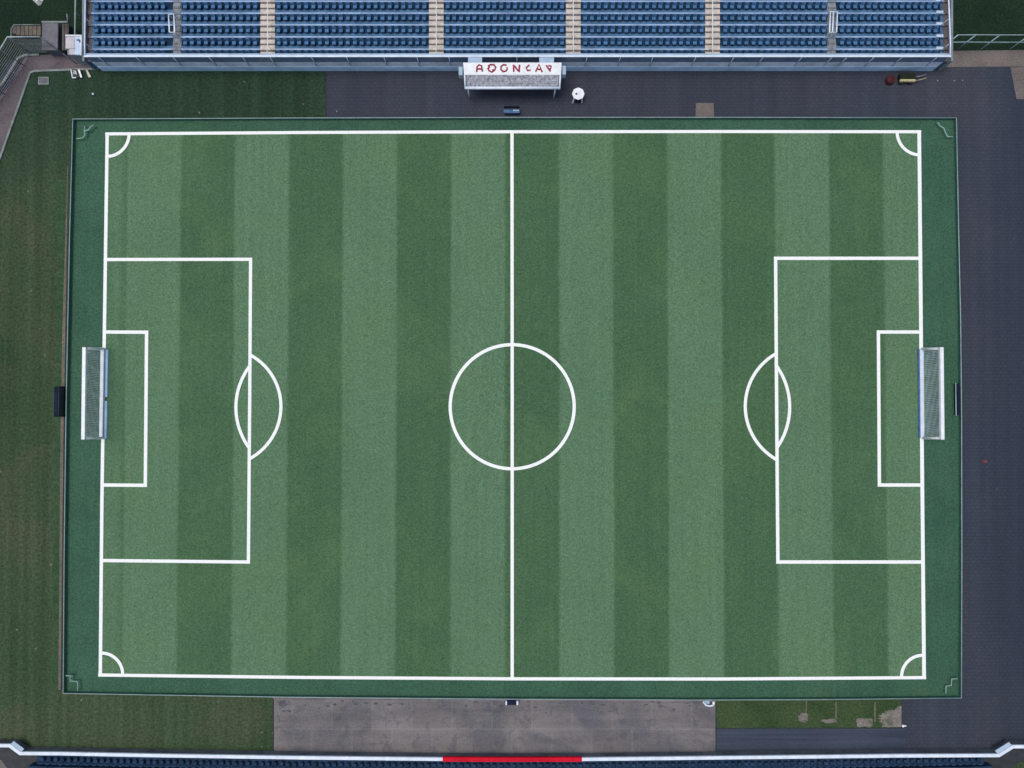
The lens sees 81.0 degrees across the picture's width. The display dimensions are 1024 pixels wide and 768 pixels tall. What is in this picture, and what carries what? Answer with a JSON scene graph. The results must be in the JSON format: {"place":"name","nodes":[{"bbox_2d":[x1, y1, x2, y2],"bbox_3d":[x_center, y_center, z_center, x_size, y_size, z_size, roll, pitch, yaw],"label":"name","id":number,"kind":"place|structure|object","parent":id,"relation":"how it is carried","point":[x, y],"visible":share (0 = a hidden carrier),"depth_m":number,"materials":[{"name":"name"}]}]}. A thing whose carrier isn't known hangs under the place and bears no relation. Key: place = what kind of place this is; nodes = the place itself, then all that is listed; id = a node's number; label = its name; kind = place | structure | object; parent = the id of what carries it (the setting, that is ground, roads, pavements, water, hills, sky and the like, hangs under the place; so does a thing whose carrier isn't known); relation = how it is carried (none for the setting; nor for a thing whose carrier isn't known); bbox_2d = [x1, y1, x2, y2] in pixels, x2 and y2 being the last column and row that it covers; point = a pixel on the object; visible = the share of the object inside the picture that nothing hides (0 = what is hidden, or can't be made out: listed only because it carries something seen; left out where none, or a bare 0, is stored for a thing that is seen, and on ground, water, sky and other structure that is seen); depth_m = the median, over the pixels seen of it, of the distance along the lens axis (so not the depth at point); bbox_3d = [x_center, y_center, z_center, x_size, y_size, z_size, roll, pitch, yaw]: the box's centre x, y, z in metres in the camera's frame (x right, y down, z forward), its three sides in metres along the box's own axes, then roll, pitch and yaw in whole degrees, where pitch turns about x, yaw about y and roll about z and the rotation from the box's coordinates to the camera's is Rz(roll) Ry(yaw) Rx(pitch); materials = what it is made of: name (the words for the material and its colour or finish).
{"place":"outdoors","nodes":[
{"label":"outdoors","id":0,"kind":"place"},
{"bbox_2d":[0,747,36,767],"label":"concrete ground","id":1,"kind":"structure","parent":0,"point":[10,758],"depth_m":49.45,"materials":[{"name":"concrete"}]},
{"bbox_2d":[0,0,81,75],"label":"grass field","id":2,"kind":"structure","parent":0,"point":[12,12],"depth_m":50.54,"materials":[{"name":"green plant"}]},
{"bbox_2d":[11,24,41,38],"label":"railing","id":3,"kind":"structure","parent":2,"relation":"on","point":[17,30],"depth_m":50.02,"materials":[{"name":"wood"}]},
{"bbox_2d":[33,0,42,5],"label":"white tarp","id":4,"kind":"object","parent":2,"relation":"on","point":[38,2],"visible":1,"depth_m":50.46,"materials":[{"name":"white fabric"}]},
{"bbox_2d":[41,21,66,55],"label":"flat roof shed","id":5,"kind":"structure","parent":2,"relation":"on","point":[52,33],"depth_m":49.41,"materials":[{"name":"grey concrete"}]},
{"bbox_2d":[62,14,77,53],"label":"brown shed","id":6,"kind":"structure","parent":2,"relation":"on","point":[67,29],"depth_m":49.34,"materials":[{"name":"wood"}]},
{"bbox_2d":[74,0,81,34],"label":"boundary rail","id":7,"kind":"object","parent":2,"relation":"on","point":[75,32],"visible":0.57,"depth_m":49.49,"materials":[{"name":"grey metal"}]},
{"bbox_2d":[0,54,89,152],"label":"path","id":8,"kind":"structure","parent":0,"point":[10,98],"depth_m":50.44,"materials":[{"name":"grey concrete"}]},
{"bbox_2d":[0,53,39,87],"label":"kerb","id":9,"kind":"structure","parent":8,"relation":"on","point":[29,55],"depth_m":50.37,"materials":[{"name":"grey concrete"}]},
{"bbox_2d":[0,36,48,95],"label":"fence","id":10,"kind":"object","parent":8,"relation":"on","point":[21,39],"visible":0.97,"depth_m":49.21,"materials":[{"name":"grey metal"}]},
{"bbox_2d":[43,40,76,63],"bbox_3d":[-37.560,-27.603,49.722,2.300,1.535,0.094,35,89,1],"label":"fence","id":11,"kind":"object","parent":8,"relation":"on","point":[62,53],"visible":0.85,"depth_m":49.12,"materials":[{"name":"grey metal"}]},
{"bbox_2d":[65,35,86,64],"bbox_3d":[-35.619,-27.524,49.586,1.405,1.803,1.705,0,89,0],"label":"ticket booth","id":12,"kind":"object","parent":8,"relation":"on","point":[74,46],"visible":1,"depth_m":48.80,"materials":[{"name":"grey metal"}]},
{"bbox_2d":[0,59,100,96],"bbox_3d":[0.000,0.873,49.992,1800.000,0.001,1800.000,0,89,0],"label":"ground","id":13,"kind":"structure","parent":0,"point":[10,77],"depth_m":50.46,"materials":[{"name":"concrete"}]},
{"bbox_2d":[82,0,952,70],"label":"grandstand","id":14,"kind":"object","parent":13,"relation":"on","point":[437,57],"visible":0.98,"depth_m":48.96,"materials":[{"name":"blue paint"}]},
{"bbox_2d":[93,26,99,32],"bbox_3d":[-33.818,-28.814,48.815,0.310,0.442,0.405,-1,89,0],"label":"stadium seat","id":15,"kind":"object","parent":14,"relation":"on","point":[96,30],"visible":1,"depth_m":48.77,"materials":[{"name":"blue plastic"}]},
{"bbox_2d":[100,26,106,32],"bbox_3d":[-33.246,-28.830,48.816,0.310,0.442,0.405,1,89,0],"label":"stadium seat","id":16,"kind":"object","parent":14,"relation":"on","point":[103,29],"visible":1,"depth_m":48.77,"materials":[{"name":"blue plastic"}]},
{"bbox_2d":[107,38,112,45],"bbox_3d":[-32.802,-27.877,48.949,0.310,0.442,0.405,2,89,0],"label":"stadium seat","id":17,"kind":"object","parent":14,"relation":"on","point":[110,42],"visible":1,"depth_m":48.91,"materials":[{"name":"blue plastic"}]},
{"bbox_2d":[119,38,125,45],"bbox_3d":[-31.745,-27.878,48.949,0.310,0.442,0.405,-2,89,0],"label":"stadium seat","id":18,"kind":"object","parent":14,"relation":"on","point":[123,42],"visible":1,"depth_m":48.91,"materials":[{"name":"blue plastic"}]},
{"bbox_2d":[133,26,139,32],"bbox_3d":[-30.555,-28.814,48.815,0.310,0.442,0.405,1,89,0],"label":"stadium seat","id":19,"kind":"object","parent":14,"relation":"on","point":[136,30],"visible":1,"depth_m":48.77,"materials":[{"name":"blue plastic"}]},
{"bbox_2d":[93,2,938,52],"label":"remaining seats","id":20,"kind":"object","parent":14,"relation":"on","point":[424,6],"visible":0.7,"depth_m":48.55,"materials":[{"name":"blue plastic"}]},
{"bbox_2d":[772,38,777,45],"bbox_3d":[21.423,-27.876,48.949,0.310,0.442,0.405,1,89,0],"label":"stadium seat","id":21,"kind":"object","parent":14,"relation":"on","point":[774,42],"visible":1,"depth_m":48.91,"materials":[{"name":"blue plastic"}]},
{"bbox_2d":[779,38,784,45],"bbox_3d":[22.001,-27.883,48.949,0.310,0.442,0.405,-1,89,0],"label":"stadium seat","id":22,"kind":"object","parent":14,"relation":"on","point":[781,42],"visible":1,"depth_m":48.91,"materials":[{"name":"blue plastic"}]},
{"bbox_2d":[859,38,864,45],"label":"stadium seat","id":23,"kind":"object","parent":14,"relation":"on","point":[861,42],"visible":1,"depth_m":48.91,"materials":[{"name":"blue plastic"}]},
{"bbox_2d":[899,38,904,45],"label":"stadium seat","id":24,"kind":"object","parent":14,"relation":"on","point":[901,42],"visible":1,"depth_m":48.91,"materials":[{"name":"blue plastic"}]},
{"bbox_2d":[905,26,911,32],"bbox_3d":[32.271,-28.823,48.816,0.310,0.442,0.405,-2,89,0],"label":"stadium seat","id":25,"kind":"object","parent":14,"relation":"on","point":[908,30],"visible":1,"depth_m":48.77,"materials":[{"name":"blue plastic"}]},
{"bbox_2d":[906,38,911,45],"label":"stadium seat","id":26,"kind":"object","parent":14,"relation":"on","point":[908,41],"visible":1,"depth_m":48.91,"materials":[{"name":"blue plastic"}]},
{"bbox_2d":[0,70,325,755],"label":"grass ground","id":27,"kind":"structure","parent":0,"point":[36,710],"depth_m":49.98,"materials":[{"name":"green plant"}]},
{"bbox_2d":[38,77,48,84],"bbox_3d":[-39.348,-25.469,50.410,0.882,0.075,0.636,0,89,0],"label":"metal grate","id":28,"kind":"object","parent":27,"relation":"on","point":[45,80],"visible":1,"depth_m":50.39,"materials":[{"name":"grey metal"}]},
{"bbox_2d":[0,68,98,160],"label":"kerb","id":29,"kind":"structure","parent":27,"relation":"on","point":[19,104],"depth_m":50.35,"materials":[{"name":"grey concrete"}]},
{"bbox_2d":[51,180,65,690],"bbox_3d":[-37.769,4.210,49.927,0.843,0.001,42.629,0,89,0],"label":"grass strip","id":30,"kind":"object","parent":27,"relation":"on","point":[61,214],"depth_m":50.00,"materials":[{"name":"green plant"}]},
{"bbox_2d":[54,386,65,416],"bbox_3d":[-37.369,1.450,49.539,0.570,0.846,2.498,0,89,0],"label":"covered bench","id":31,"kind":"object","parent":30,"relation":"on","point":[59,401],"visible":1,"depth_m":49.30,"materials":[{"name":"blue plastic"}]},
{"bbox_2d":[58,165,67,689],"bbox_3d":[-37.411,3.454,49.937,0.318,0.001,43.647,0,89,0],"label":"soil strip","id":32,"kind":"object","parent":27,"relation":"on","point":[61,467],"visible":1,"depth_m":49.88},
{"bbox_2d":[61,150,70,689],"bbox_3d":[-37.142,2.820,49.946,0.337,0.001,44.912,0,89,0],"label":"drain gap","id":33,"kind":"object","parent":27,"relation":"on","point":[64,437],"visible":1,"depth_m":49.89,"materials":[{"name":"black"}]},
{"bbox_2d":[71,69,82,77],"bbox_3d":[-36.520,-26.044,50.336,0.892,0.172,0.827,-9,89,0],"label":"patterned board","id":34,"kind":"object","parent":27,"relation":"on","point":[75,73],"visible":1,"depth_m":50.34,"materials":[{"name":"metal"}]},
{"bbox_2d":[273,696,715,752],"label":"paving","id":35,"kind":"structure","parent":0,"point":[487,725],"depth_m":49.51,"materials":[{"name":"grey concrete"}]},
{"bbox_2d":[273,699,273,750],"bbox_3d":[-19.688,28.329,49.487,0.090,0.001,4.656,0,89,0],"label":"paving edge","id":36,"kind":"object","parent":35,"relation":"on","point":[273,724],"visible":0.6,"depth_m":49.49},
{"bbox_2d":[276,700,698,713],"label":"damp stains","id":37,"kind":"object","parent":35,"relation":"on","point":[284,704],"visible":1,"depth_m":49.53,"materials":[{"name":"grey concrete"}]},
{"bbox_2d":[505,700,517,704],"bbox_3d":[-0.011,26.111,49.317,1.052,0.470,0.373,0,89,0],"label":"navy bench","id":38,"kind":"object","parent":35,"relation":"on","point":[511,702],"visible":1,"depth_m":49.13,"materials":[{"name":"plastic"}]},
{"bbox_2d":[715,702,716,751],"bbox_3d":[16.825,28.452,49.485,0.090,0.001,4.410,0,89,0],"label":"paving edge","id":39,"kind":"object","parent":35,"relation":"on","point":[715,726],"visible":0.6,"depth_m":49.49,"materials":[{"name":"grey concrete"}]},
{"bbox_2d":[102,133,921,676],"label":"pitch turf","id":40,"kind":"structure","parent":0,"point":[644,521],"depth_m":49.94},
{"bbox_2d":[101,651,123,674],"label":"corner arc marking","id":41,"kind":"object","parent":40,"relation":"on","point":[116,659],"visible":1,"depth_m":49.55,"materials":[{"name":"paint"}]},
{"bbox_2d":[107,134,130,157],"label":"corner arc marking","id":42,"kind":"object","parent":40,"relation":"on","point":[122,149],"visible":1,"depth_m":50.29,"materials":[{"name":"paint"}]},
{"bbox_2d":[103,330,147,486],"bbox_3d":[-32.128,2.037,49.920,3.653,0.001,13.028,0,89,0],"label":"goal area marking","id":43,"kind":"object","parent":40,"relation":"on","point":[145,405],"visible":1,"depth_m":49.92,"materials":[{"name":"paint"}]},
{"bbox_2d":[102,258,251,563],"bbox_3d":[-27.829,2.162,49.918,12.270,0.001,25.440,0,89,0],"label":"penalty area marking","id":44,"kind":"object","parent":40,"relation":"on","point":[247,561],"visible":1,"depth_m":49.91,"materials":[{"name":"paint"}]},
{"bbox_2d":[234,365,250,447],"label":"penalty arc marking","id":45,"kind":"object","parent":40,"relation":"on","point":[236,405],"visible":1,"depth_m":49.91,"materials":[{"name":"paint"}]},
{"bbox_2d":[249,354,281,459],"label":"penalty arc marking","id":46,"kind":"object","parent":40,"relation":"on","point":[263,448],"visible":1,"depth_m":49.92,"materials":[{"name":"paint"}]},
{"bbox_2d":[510,132,513,677],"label":"halfway line marking","id":47,"kind":"object","parent":40,"relation":"on","point":[512,361],"visible":1,"depth_m":49.97,"materials":[{"name":"paint"}]},
{"bbox_2d":[449,343,575,469],"bbox_3d":[0.017,1.881,49.923,10.591,0.001,10.591,0,89,0],"label":"circle marking","id":48,"kind":"object","parent":40,"relation":"on","point":[555,362],"visible":1,"depth_m":49.92,"materials":[{"name":"paint"}]},
{"bbox_2d":[744,352,777,460],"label":"penalty arc marking","id":49,"kind":"object","parent":40,"relation":"on","point":[765,451],"visible":1,"depth_m":49.92,"materials":[{"name":"paint"}]},
{"bbox_2d":[776,365,790,447],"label":"penalty arc marking","id":50,"kind":"object","parent":40,"relation":"on","point":[789,406],"visible":1,"depth_m":49.91,"materials":[{"name":"paint"}]},
{"bbox_2d":[774,257,922,563],"bbox_3d":[28.008,2.120,49.919,12.256,0.001,25.532,0,89,0],"label":"penalty area marking","id":51,"kind":"object","parent":40,"relation":"on","point":[778,561],"visible":1,"depth_m":49.88,"materials":[{"name":"paint"}]},
{"bbox_2d":[877,330,921,486],"bbox_3d":[32.232,2.024,49.920,3.745,0.001,13.003,0,89,0],"label":"goal area marking","id":52,"kind":"object","parent":40,"relation":"on","point":[879,332],"visible":1,"depth_m":49.91,"materials":[{"name":"paint"}]},
{"bbox_2d":[896,132,919,155],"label":"corner arc marking","id":53,"kind":"object","parent":40,"relation":"on","point":[903,147],"visible":1,"depth_m":50.29,"materials":[{"name":"paint"}]},
{"bbox_2d":[900,654,923,677],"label":"corner arc marking","id":54,"kind":"object","parent":40,"relation":"on","point":[907,662],"visible":1,"depth_m":49.54,"materials":[{"name":"paint"}]},
{"bbox_2d":[917,132,925,677],"bbox_3d":[34.087,1.538,49.933,0.320,0.001,45.410,0,89,0],"label":"goal line marking","id":55,"kind":"object","parent":40,"relation":"on","point":[921,440],"visible":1,"depth_m":49.86,"materials":[{"name":"paint"}]},
{"bbox_2d":[66,119,958,697],"bbox_3d":[0.162,1.845,49.945,74.114,0.001,48.188,0,89,0],"label":"pitch margin","id":56,"kind":"object","parent":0,"point":[940,455],"visible":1,"depth_m":49.86,"materials":[{"name":"green plant"}]},
{"bbox_2d":[63,119,75,692],"bbox_3d":[-36.808,1.641,49.801,0.244,0.356,47.518,0,89,0],"label":"pitch fence","id":57,"kind":"object","parent":56,"relation":"on","point":[67,410],"visible":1,"depth_m":49.74,"materials":[{"name":"metal"}]},
{"bbox_2d":[66,674,80,690],"bbox_3d":[-35.958,24.418,49.375,0.517,0.353,1.628,-38,89,-1],"label":"corner marker","id":58,"kind":"object","parent":56,"relation":"on","point":[78,689],"visible":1,"depth_m":49.23,"materials":[{"name":"paint"}]},
{"bbox_2d":[76,124,94,139],"bbox_3d":[-35.659,-21.077,50.152,0.618,0.388,1.893,42,89,1],"label":"corner marker","id":59,"kind":"object","parent":56,"relation":"on","point":[86,130],"visible":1,"depth_m":50.01,"materials":[{"name":"paint"}]},
{"bbox_2d":[81,347,108,438],"bbox_3d":[-34.640,0.757,48.779,2.106,2.450,7.607,0,89,0],"label":"football goal","id":60,"kind":"object","parent":56,"relation":"on","point":[102,426],"visible":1,"depth_m":49.74,"materials":[{"name":"white paint"}]},
{"bbox_2d":[99,134,108,674],"bbox_3d":[-33.993,1.525,49.933,0.359,0.001,45.012,0,89,0],"label":"goal line marking","id":61,"kind":"object","parent":56,"relation":"on","point":[102,440],"visible":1,"depth_m":49.87,"materials":[{"name":"paint"}]},
{"bbox_2d":[63,691,958,699],"bbox_3d":[0.026,25.719,49.381,73.708,0.356,0.371,0,89,0],"label":"pitch fence","id":62,"kind":"object","parent":56,"relation":"on","point":[500,698],"visible":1,"depth_m":49.29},
{"bbox_2d":[98,673,925,680],"bbox_3d":[0.015,24.238,49.541,68.355,0.001,0.465,0,89,0],"label":"touchline marking","id":63,"kind":"object","parent":56,"relation":"on","point":[524,678],"visible":1,"depth_m":49.54,"materials":[{"name":"paint"}]},
{"bbox_2d":[105,130,920,134],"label":"touchline marking","id":64,"kind":"object","parent":56,"relation":"on","point":[507,131],"visible":1,"depth_m":50.33,"materials":[{"name":"paint"}]},
{"bbox_2d":[75,117,956,120],"bbox_3d":[0.222,-22.199,50.217,73.735,0.356,0.170,0,89,0],"label":"pitch fence","id":65,"kind":"object","parent":56,"relation":"on","point":[475,118],"visible":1,"depth_m":50.12,"materials":[{"name":"metal"}]},
{"bbox_2d":[917,347,944,439],"bbox_3d":[34.802,0.761,48.779,2.082,2.450,7.616,0,89,0],"label":"football goal","id":66,"kind":"object","parent":56,"relation":"on","point":[922,424],"visible":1,"depth_m":49.87,"materials":[{"name":"white paint"}]},
{"bbox_2d":[943,677,957,692],"bbox_3d":[35.957,24.657,49.383,0.430,0.329,1.598,40,89,1],"label":"corner marker","id":67,"kind":"object","parent":56,"relation":"on","point":[949,684],"visible":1,"depth_m":49.24,"materials":[{"name":"paint"}]},
{"bbox_2d":[952,383,959,415],"bbox_3d":[36.809,1.262,49.706,0.466,0.500,2.763,0,89,0],"label":"padded panel","id":68,"kind":"object","parent":56,"relation":"on","point":[956,399],"visible":1,"depth_m":49.58,"materials":[{"name":"blue plastic"}]},
{"bbox_2d":[954,118,961,697],"bbox_3d":[37.084,1.778,49.798,0.301,0.356,47.993,0,89,0],"label":"pitch fence","id":69,"kind":"object","parent":56,"relation":"on","point":[960,415],"visible":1,"depth_m":49.73,"materials":[{"name":"metal"}]},
{"bbox_2d":[326,67,1023,757],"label":"pavement","id":70,"kind":"structure","parent":0,"point":[984,105],"depth_m":50.25,"materials":[{"name":"grey asphalt"}]},
{"bbox_2d":[325,74,326,116],"bbox_3d":[-15.625,-24.237,50.405,0.090,0.001,3.644,0,89,0],"label":"paving edge","id":71,"kind":"object","parent":70,"relation":"on","point":[325,95],"visible":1,"depth_m":50.41,"materials":[{"name":"grey concrete"}]},
{"bbox_2d":[504,106,519,114],"bbox_3d":[-0.026,-22.777,50.005,1.313,0.760,0.400,0,89,0],"label":"blue bench","id":72,"kind":"object","parent":70,"relation":"on","point":[511,111],"visible":1,"depth_m":49.98,"materials":[{"name":"plastic"}]},
{"bbox_2d":[0,739,1023,767],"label":"stand","id":73,"kind":"object","parent":70,"relation":"on","point":[17,746],"visible":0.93,"depth_m":49.17,"materials":[{"name":"white paint"}]},
{"bbox_2d":[38,757,981,767],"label":"seats","id":74,"kind":"object","parent":73,"relation":"on","point":[679,765],"visible":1,"depth_m":48.95,"materials":[{"name":"plastic"}]},
{"bbox_2d":[459,57,565,98],"bbox_3d":[0.025,-25.071,49.154,8.663,2.581,2.382,0,89,0],"label":"team shelter","id":75,"kind":"object","parent":70,"relation":"on","point":[546,73],"visible":1,"depth_m":48.21,"materials":[{"name":"white paint"}]},
{"bbox_2d":[572,88,584,102],"bbox_3d":[5.490,-24.042,50.044,1.045,0.766,1.045,0,89,0],"label":"garden table","id":76,"kind":"object","parent":70,"relation":"on","point":[578,94],"visible":1,"depth_m":49.68,"materials":[{"name":"white paint"}]},
{"bbox_2d":[696,103,713,116],"bbox_3d":[16.187,-22.974,50.399,1.554,0.001,1.270,0,89,0],"label":"paving patch","id":77,"kind":"object","parent":70,"relation":"on","point":[704,109],"visible":1,"depth_m":50.40,"materials":[{"name":"beige concrete"}]},
{"bbox_2d":[717,728,901,728],"bbox_3d":[24.495,28.397,49.486,15.341,0.001,0.106,0,89,0],"label":"paving edge","id":78,"kind":"object","parent":70,"relation":"on","point":[809,728],"visible":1,"depth_m":49.49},
{"bbox_2d":[885,75,895,84],"bbox_3d":[31.669,-25.455,50.254,0.720,0.395,0.713,0,89,0],"label":"red drum","id":79,"kind":"object","parent":70,"relation":"on","point":[890,79],"visible":1,"depth_m":50.07,"materials":[{"name":"red plastic"}]},
{"bbox_2d":[901,701,902,727],"bbox_3d":[32.179,27.277,49.505,0.090,0.001,2.223,1,89,0],"label":"paving edge","id":80,"kind":"object","parent":70,"relation":"on","point":[901,714],"visible":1,"depth_m":49.51,"materials":[{"name":"grey concrete"}]},
{"bbox_2d":[898,73,926,84],"bbox_3d":[33.407,-25.515,50.139,2.116,0.620,0.740,0,89,0],"label":"yellow cart","id":81,"kind":"object","parent":70,"relation":"on","point":[907,77],"visible":1,"depth_m":49.97,"materials":[{"name":"green metal"}]},
{"bbox_2d":[702,700,714,706],"bbox_3d":[16.142,26.235,49.253,1.011,0.592,0.584,0,89,0],"label":"folding chair","id":82,"kind":"object","parent":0,"point":[705,702],"visible":1,"depth_m":49.23,"materials":[{"name":"white paint"}]},
{"bbox_2d":[716,698,901,727],"bbox_3d":[24.520,26.826,49.527,15.380,0.001,3.108,0,89,0],"label":"grass plot","id":83,"kind":"object","parent":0,"point":[758,713],"depth_m":49.52,"materials":[{"name":"green plant"}]},
{"bbox_2d":[798,712,807,722],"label":"bare ground","id":84,"kind":"structure","parent":83,"relation":"on","point":[803,718],"depth_m":49.51,"materials":[{"name":"brown soil"}]},
{"bbox_2d":[822,719,834,722],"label":"bare ground","id":85,"kind":"structure","parent":83,"relation":"on","point":[828,721],"depth_m":49.51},
{"bbox_2d":[835,702,836,721],"bbox_3d":[26.737,27.067,49.513,0.100,0.001,1.635,1,89,0],"label":"ground seam","id":86,"kind":"object","parent":83,"relation":"on","point":[835,711],"visible":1,"depth_m":49.51,"materials":[{"name":"soil"}]},
{"bbox_2d":[856,718,872,726],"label":"bare ground","id":87,"kind":"structure","parent":83,"relation":"on","point":[864,722],"depth_m":49.50,"materials":[{"name":"brown soil"}]},
{"bbox_2d":[874,702,875,721],"bbox_3d":[29.956,27.067,49.513,0.100,0.001,1.635,1,89,0],"label":"ground seam","id":88,"kind":"object","parent":83,"relation":"on","point":[874,711],"visible":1,"depth_m":49.51,"materials":[{"name":"soil"}]},
{"bbox_2d":[877,710,893,724],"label":"bare ground","id":89,"kind":"structure","parent":83,"relation":"on","point":[885,714],"depth_m":49.51,"materials":[{"name":"brown soil"}]},
{"bbox_2d":[882,706,900,726],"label":"bare ground","id":90,"kind":"structure","parent":83,"relation":"on","point":[892,719],"depth_m":49.50,"materials":[{"name":"brown soil"}]},
{"bbox_2d":[717,729,904,750],"bbox_3d":[24.612,30.930,49.458,15.623,0.001,5.015,0,89,0],"label":"pavement strip","id":91,"kind":"object","parent":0,"point":[795,739],"visible":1,"depth_m":49.49,"materials":[{"name":"concrete"}]},
{"bbox_2d":[946,50,1023,66],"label":"path","id":92,"kind":"structure","parent":0,"point":[998,58],"depth_m":50.47,"materials":[{"name":"grey concrete"}]},
{"bbox_2d":[953,0,1023,50],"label":"lawn","id":93,"kind":"structure","parent":0,"point":[988,16],"depth_m":50.53,"materials":[{"name":"green plant"}]},
{"bbox_2d":[953,34,1023,49],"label":"fence","id":94,"kind":"object","parent":93,"relation":"on","point":[997,35],"visible":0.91,"depth_m":49.08,"materials":[{"name":"green metal"}]},
{"bbox_2d":[984,748,1023,767],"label":"concrete ground","id":95,"kind":"structure","parent":0,"point":[1013,757],"depth_m":49.45,"materials":[{"name":"concrete"}]},
{"bbox_2d":[1011,67,1023,98],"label":"path","id":96,"kind":"structure","parent":0,"point":[1018,76],"depth_m":50.44,"materials":[{"name":"beige concrete"}]},
{"bbox_2d":[1014,762,1023,767],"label":"grass corner","id":97,"kind":"object","parent":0,"point":[1020,765],"depth_m":49.44,"materials":[{"name":"green plant"}]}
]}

